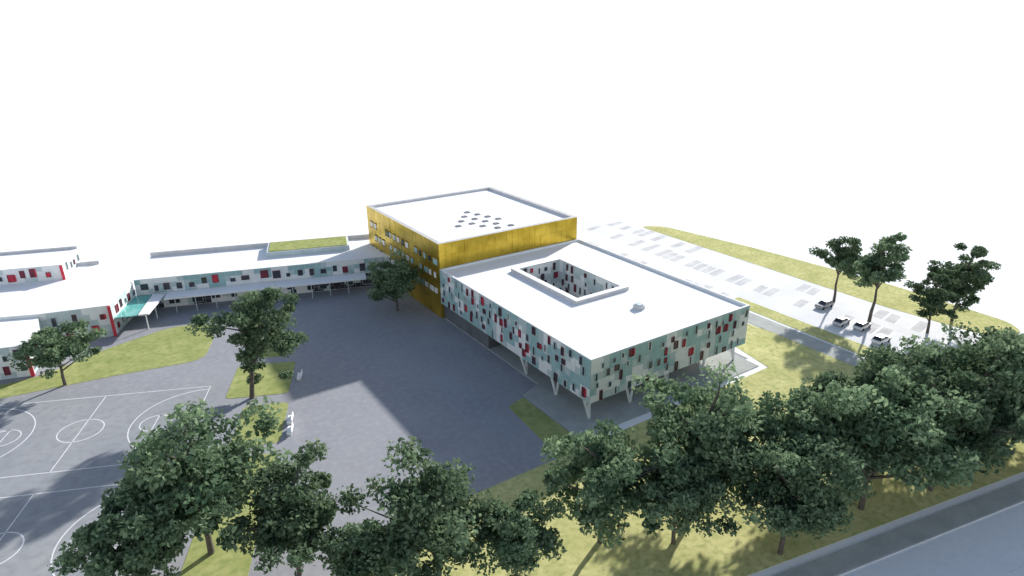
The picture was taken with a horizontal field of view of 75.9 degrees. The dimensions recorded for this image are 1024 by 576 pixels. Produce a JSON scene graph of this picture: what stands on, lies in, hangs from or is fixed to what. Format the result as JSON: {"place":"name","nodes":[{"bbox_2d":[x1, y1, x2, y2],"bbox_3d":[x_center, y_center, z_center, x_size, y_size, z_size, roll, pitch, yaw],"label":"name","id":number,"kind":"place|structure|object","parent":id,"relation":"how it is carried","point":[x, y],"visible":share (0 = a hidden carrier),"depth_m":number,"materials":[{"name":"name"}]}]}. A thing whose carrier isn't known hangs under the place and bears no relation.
{"place":"outdoors","nodes":[
{"label":"outdoors","id":0,"kind":"place"},
{"bbox_2d":[0,324,213,398],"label":"lawn","id":1,"kind":"structure","parent":0,"point":[170,347],"depth_m":121.12,"materials":[{"name":"green plant"}]},
{"bbox_2d":[7,319,107,385],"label":"deciduous tree","id":2,"kind":"object","parent":1,"relation":"on","point":[48,347],"visible":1,"depth_m":108.82,"materials":[{"name":"green plant"}]},
{"bbox_2d":[180,346,294,575],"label":"lawn","id":3,"kind":"structure","parent":0,"point":[199,561],"depth_m":92.57,"materials":[{"name":"green plant"}]},
{"bbox_2d":[114,395,314,554],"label":"deciduous tree","id":4,"kind":"object","parent":3,"relation":"on","point":[200,479],"visible":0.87,"depth_m":69.64,"materials":[{"name":"green plant"}]},
{"bbox_2d":[184,285,309,398],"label":"deciduous tree","id":5,"kind":"object","parent":3,"relation":"on","point":[249,318],"visible":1,"depth_m":103.65,"materials":[{"name":"green plant"}]},
{"bbox_2d":[444,305,501,348],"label":"ground floor","id":6,"kind":"structure","parent":0,"point":[475,332],"depth_m":128.84,"materials":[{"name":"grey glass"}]},
{"bbox_2d":[442,241,748,403],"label":"building volume","id":7,"kind":"structure","parent":6,"relation":"on","point":[601,326],"depth_m":117.88,"materials":[{"name":"white concrete"}]},
{"bbox_2d":[511,257,628,304],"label":"courtyard kerb","id":8,"kind":"structure","parent":7,"relation":"on","point":[621,287],"depth_m":124.75,"materials":[{"name":"white concrete"}]},
{"bbox_2d":[440,260,749,403],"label":"facade panels","id":9,"kind":"object","parent":7,"relation":"attached to","point":[498,320],"visible":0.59,"depth_m":110.14,"materials":[{"name":"multicoloured glass"}]},
{"bbox_2d":[440,239,749,361],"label":"parapet","id":10,"kind":"structure","parent":7,"relation":"on","point":[744,305],"depth_m":123.46,"materials":[{"name":"white concrete"}]},
{"bbox_2d":[633,302,644,309],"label":"roof unit","id":11,"kind":"structure","parent":7,"relation":"on","point":[639,306],"depth_m":114.98,"materials":[{"name":"white metal"}]},
{"bbox_2d":[0,34,1023,575],"bbox_3d":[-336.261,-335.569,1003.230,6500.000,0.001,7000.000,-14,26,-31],"label":"ground","id":12,"kind":"structure","parent":0,"point":[128,156],"depth_m":355.11,"materials":[{"name":"white"}]},
{"bbox_2d":[0,246,135,379],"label":"classroom block","id":13,"kind":"structure","parent":12,"relation":"on","point":[40,289],"depth_m":133.61,"materials":[{"name":"white paint"}]},
{"bbox_2d":[133,234,389,308],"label":"school wing","id":14,"kind":"structure","parent":12,"relation":"on","point":[163,272],"depth_m":151.19,"materials":[{"name":"white paint"}]},
{"bbox_2d":[0,285,747,575],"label":"schoolyard","id":15,"kind":"structure","parent":12,"relation":"on","point":[370,384],"depth_m":110.87,"materials":[{"name":"asphalt"}]},
{"bbox_2d":[0,379,226,575],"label":"sports court","id":16,"kind":"object","parent":15,"relation":"on","point":[43,523],"visible":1,"depth_m":93.89,"materials":[{"name":"asphalt"}]},
{"bbox_2d":[0,386,210,575],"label":"court markings","id":17,"kind":"object","parent":16,"relation":"on","point":[23,538],"visible":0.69,"depth_m":96.89,"materials":[{"name":"paint"}]},
{"bbox_2d":[47,485,196,575],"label":"deciduous tree","id":18,"kind":"object","parent":15,"relation":"on","point":[143,554],"visible":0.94,"depth_m":64.80,"materials":[{"name":"green plant"}]},
{"bbox_2d":[114,273,366,328],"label":"entrance canopy","id":19,"kind":"object","parent":15,"relation":"on","point":[143,305],"visible":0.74,"depth_m":142.73,"materials":[{"name":"teal glass"}]},
{"bbox_2d":[210,438,355,575],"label":"deciduous tree","id":20,"kind":"object","parent":15,"relation":"on","point":[291,518],"visible":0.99,"depth_m":67.67,"materials":[{"name":"green plant"}]},
{"bbox_2d":[286,422,292,435],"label":"park bench","id":21,"kind":"object","parent":15,"relation":"on","point":[289,430],"visible":1,"depth_m":98.55,"materials":[{"name":"white"}]},
{"bbox_2d":[287,411,292,424],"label":"park bench","id":22,"kind":"object","parent":15,"relation":"on","point":[289,419],"visible":0.98,"depth_m":101.33,"materials":[{"name":"white"}]},
{"bbox_2d":[297,369,302,379],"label":"park bench","id":23,"kind":"object","parent":15,"relation":"on","point":[299,375],"visible":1,"depth_m":113.89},
{"bbox_2d":[366,249,424,310],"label":"deciduous tree","id":24,"kind":"object","parent":15,"relation":"on","point":[393,280],"visible":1,"depth_m":136.14,"materials":[{"name":"green plant"}]},
{"bbox_2d":[375,190,574,317],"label":"flat roof","id":25,"kind":"structure","parent":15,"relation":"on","point":[438,219],"depth_m":154.34,"materials":[{"name":"white roofing membrane"},{"name":"white-painted concrete"}]},
{"bbox_2d":[366,187,576,317],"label":"gold cladding","id":26,"kind":"structure","parent":25,"relation":"attached to","point":[502,243],"depth_m":141.96,"materials":[{"name":"gold metal"}]},
{"bbox_2d":[370,221,437,294],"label":"windows","id":27,"kind":"structure","parent":26,"relation":"attached to","point":[432,287],"depth_m":142.36,"materials":[{"name":"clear glass"}]},
{"bbox_2d":[367,187,575,246],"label":"parapet","id":28,"kind":"structure","parent":25,"relation":"on","point":[373,206],"depth_m":160.62,"materials":[{"name":"white concrete"}]},
{"bbox_2d":[455,211,514,228],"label":"skylights","id":29,"kind":"object","parent":25,"relation":"on","point":[487,216],"visible":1,"depth_m":148.50,"materials":[{"name":"grey glass"}]},
{"bbox_2d":[520,348,734,418],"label":"columns","id":30,"kind":"structure","parent":15,"relation":"on","point":[588,407],"depth_m":108.34,"materials":[{"name":"white concrete"}]},
{"bbox_2d":[577,222,978,354],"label":"parking lot","id":31,"kind":"structure","parent":12,"relation":"on","point":[720,284],"depth_m":154.16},
{"bbox_2d":[577,221,973,350],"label":"parking bays","id":32,"kind":"object","parent":31,"relation":"on","point":[920,326],"visible":0.52,"depth_m":155.31,"materials":[{"name":"white paint"}]},
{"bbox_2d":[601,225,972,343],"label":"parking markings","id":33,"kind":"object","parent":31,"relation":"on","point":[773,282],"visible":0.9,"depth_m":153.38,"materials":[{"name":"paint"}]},
{"bbox_2d":[814,299,833,309],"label":"parked car","id":34,"kind":"object","parent":31,"relation":"on","point":[823,304],"visible":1,"depth_m":141.14,"materials":[{"name":"white metal"}]},
{"bbox_2d":[809,236,864,301],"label":"deciduous tree","id":35,"kind":"object","parent":31,"relation":"on","point":[849,253],"visible":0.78,"depth_m":139.53,"materials":[{"name":"green plant"}]},
{"bbox_2d":[832,316,850,326],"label":"parked car","id":36,"kind":"object","parent":31,"relation":"on","point":[841,321],"visible":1,"depth_m":132.84,"materials":[{"name":"white metal"}]},
{"bbox_2d":[853,320,871,331],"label":"parked car","id":37,"kind":"object","parent":31,"relation":"on","point":[860,325],"visible":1,"depth_m":130.90,"materials":[{"name":"white metal"}]},
{"bbox_2d":[835,232,912,321],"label":"deciduous tree","id":38,"kind":"object","parent":31,"relation":"on","point":[873,269],"visible":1,"depth_m":129.80,"materials":[{"name":"green plant"}]},
{"bbox_2d":[871,334,891,345],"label":"parked car","id":39,"kind":"object","parent":31,"relation":"on","point":[879,339],"visible":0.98,"depth_m":125.14,"materials":[{"name":"white metal"}]},
{"bbox_2d":[903,268,971,332],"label":"deciduous tree","id":40,"kind":"object","parent":31,"relation":"on","point":[934,300],"visible":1,"depth_m":125.47,"materials":[{"name":"green plant"}]},
{"bbox_2d":[748,312,865,365],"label":"footpath","id":41,"kind":"structure","parent":12,"relation":"on","point":[811,342],"depth_m":126.95,"materials":[{"name":"concrete"}]},
{"bbox_2d":[0,0,1023,41],"label":"sky","id":42,"kind":"structure","parent":0,"point":[20,20],"materials":[{"name":"white"}]},
{"bbox_2d":[509,398,582,453],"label":"lawn","id":43,"kind":"structure","parent":0,"point":[540,424],"depth_m":101.35,"materials":[{"name":"green plant"}]},
{"bbox_2d":[445,318,757,435],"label":"pavement","id":44,"kind":"structure","parent":0,"point":[564,407],"depth_m":107.96,"materials":[{"name":"concrete"}]},
{"bbox_2d":[370,324,1023,575],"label":"lawn","id":45,"kind":"structure","parent":0,"point":[746,550],"depth_m":79.76,"materials":[{"name":"green plant"}]},
{"bbox_2d":[320,516,420,575],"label":"deciduous tree","id":46,"kind":"object","parent":45,"relation":"on","point":[365,541],"visible":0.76,"depth_m":65.70,"materials":[{"name":"green plant"}]},
{"bbox_2d":[333,435,519,575],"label":"deciduous tree","id":47,"kind":"object","parent":45,"relation":"on","point":[433,511],"visible":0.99,"depth_m":65.12,"materials":[{"name":"green plant"}]},
{"bbox_2d":[467,486,566,575],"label":"deciduous tree","id":48,"kind":"object","parent":45,"relation":"on","point":[515,547],"visible":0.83,"depth_m":67.69,"materials":[{"name":"green plant"}]},
{"bbox_2d":[540,418,682,548],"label":"deciduous tree","id":49,"kind":"object","parent":45,"relation":"on","point":[614,470],"visible":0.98,"depth_m":71.83,"materials":[{"name":"green plant"}]},
{"bbox_2d":[630,444,745,544],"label":"deciduous tree","id":50,"kind":"object","parent":45,"relation":"on","point":[677,504],"visible":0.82,"depth_m":71.29,"materials":[{"name":"green plant"}]},
{"bbox_2d":[631,360,781,495],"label":"deciduous tree","id":51,"kind":"object","parent":45,"relation":"on","point":[703,436],"visible":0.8,"depth_m":77.02,"materials":[{"name":"green plant"}]},
{"bbox_2d":[718,431,871,554],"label":"deciduous tree","id":52,"kind":"object","parent":45,"relation":"on","point":[817,507],"visible":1,"depth_m":70.42,"materials":[{"name":"green plant"}]},
{"bbox_2d":[722,386,872,499],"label":"deciduous tree","id":53,"kind":"object","parent":45,"relation":"on","point":[799,421],"visible":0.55,"depth_m":77.17,"materials":[{"name":"green plant"}]},
{"bbox_2d":[783,369,917,424],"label":"deciduous tree","id":54,"kind":"object","parent":45,"relation":"on","point":[825,379],"visible":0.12,"depth_m":86.43,"materials":[{"name":"green plant"}]},
{"bbox_2d":[814,365,984,510],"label":"deciduous tree","id":55,"kind":"object","parent":45,"relation":"on","point":[888,435],"visible":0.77,"depth_m":75.16,"materials":[{"name":"green plant"}]},
{"bbox_2d":[851,334,1001,450],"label":"deciduous tree","id":56,"kind":"object","parent":45,"relation":"on","point":[879,359],"visible":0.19,"depth_m":86.32,"materials":[{"name":"green plant"}]},
{"bbox_2d":[895,345,992,382],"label":"deciduous tree","id":57,"kind":"object","parent":45,"relation":"on","point":[950,360],"visible":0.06,"depth_m":91.70,"materials":[{"name":"green plant"}]},
{"bbox_2d":[880,362,1023,490],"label":"deciduous tree","id":58,"kind":"object","parent":45,"relation":"on","point":[978,422],"visible":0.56,"depth_m":79.08,"materials":[{"name":"green plant"}]},
{"bbox_2d":[911,332,1023,457],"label":"deciduous tree","id":59,"kind":"object","parent":45,"relation":"on","point":[989,391],"visible":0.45,"depth_m":82.22,"materials":[{"name":"green plant"}]},
{"bbox_2d":[949,337,1002,364],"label":"deciduous tree","id":60,"kind":"object","parent":45,"relation":"on","point":[979,343],"visible":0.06,"depth_m":95.32,"materials":[{"name":"green plant"}]},
{"bbox_2d":[941,320,1023,459],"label":"deciduous tree","id":61,"kind":"object","parent":45,"relation":"on","point":[1013,333],"visible":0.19,"depth_m":90.25,"materials":[{"name":"green plant"}]},
{"bbox_2d":[735,297,875,355],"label":"lawn","id":62,"kind":"structure","parent":0,"point":[835,339],"depth_m":131.95,"materials":[{"name":"green plant"}]},
{"bbox_2d":[644,226,1019,333],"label":"lawn","id":63,"kind":"structure","parent":0,"point":[892,297],"depth_m":157.37,"materials":[{"name":"green plant"}]},
{"bbox_2d":[926,242,1001,320],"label":"deciduous tree","id":64,"kind":"object","parent":63,"relation":"on","point":[965,275],"visible":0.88,"depth_m":129.64,"materials":[{"name":"green plant"}]},
{"bbox_2d":[773,480,1023,575],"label":"sidewalk","id":65,"kind":"structure","parent":0,"point":[872,550],"depth_m":78.22,"materials":[{"name":"concrete"}]},
{"bbox_2d":[841,502,1023,575],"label":"road","id":66,"kind":"structure","parent":0,"point":[992,545],"depth_m":75.53,"materials":[{"name":"grey asphalt"}]}
]}

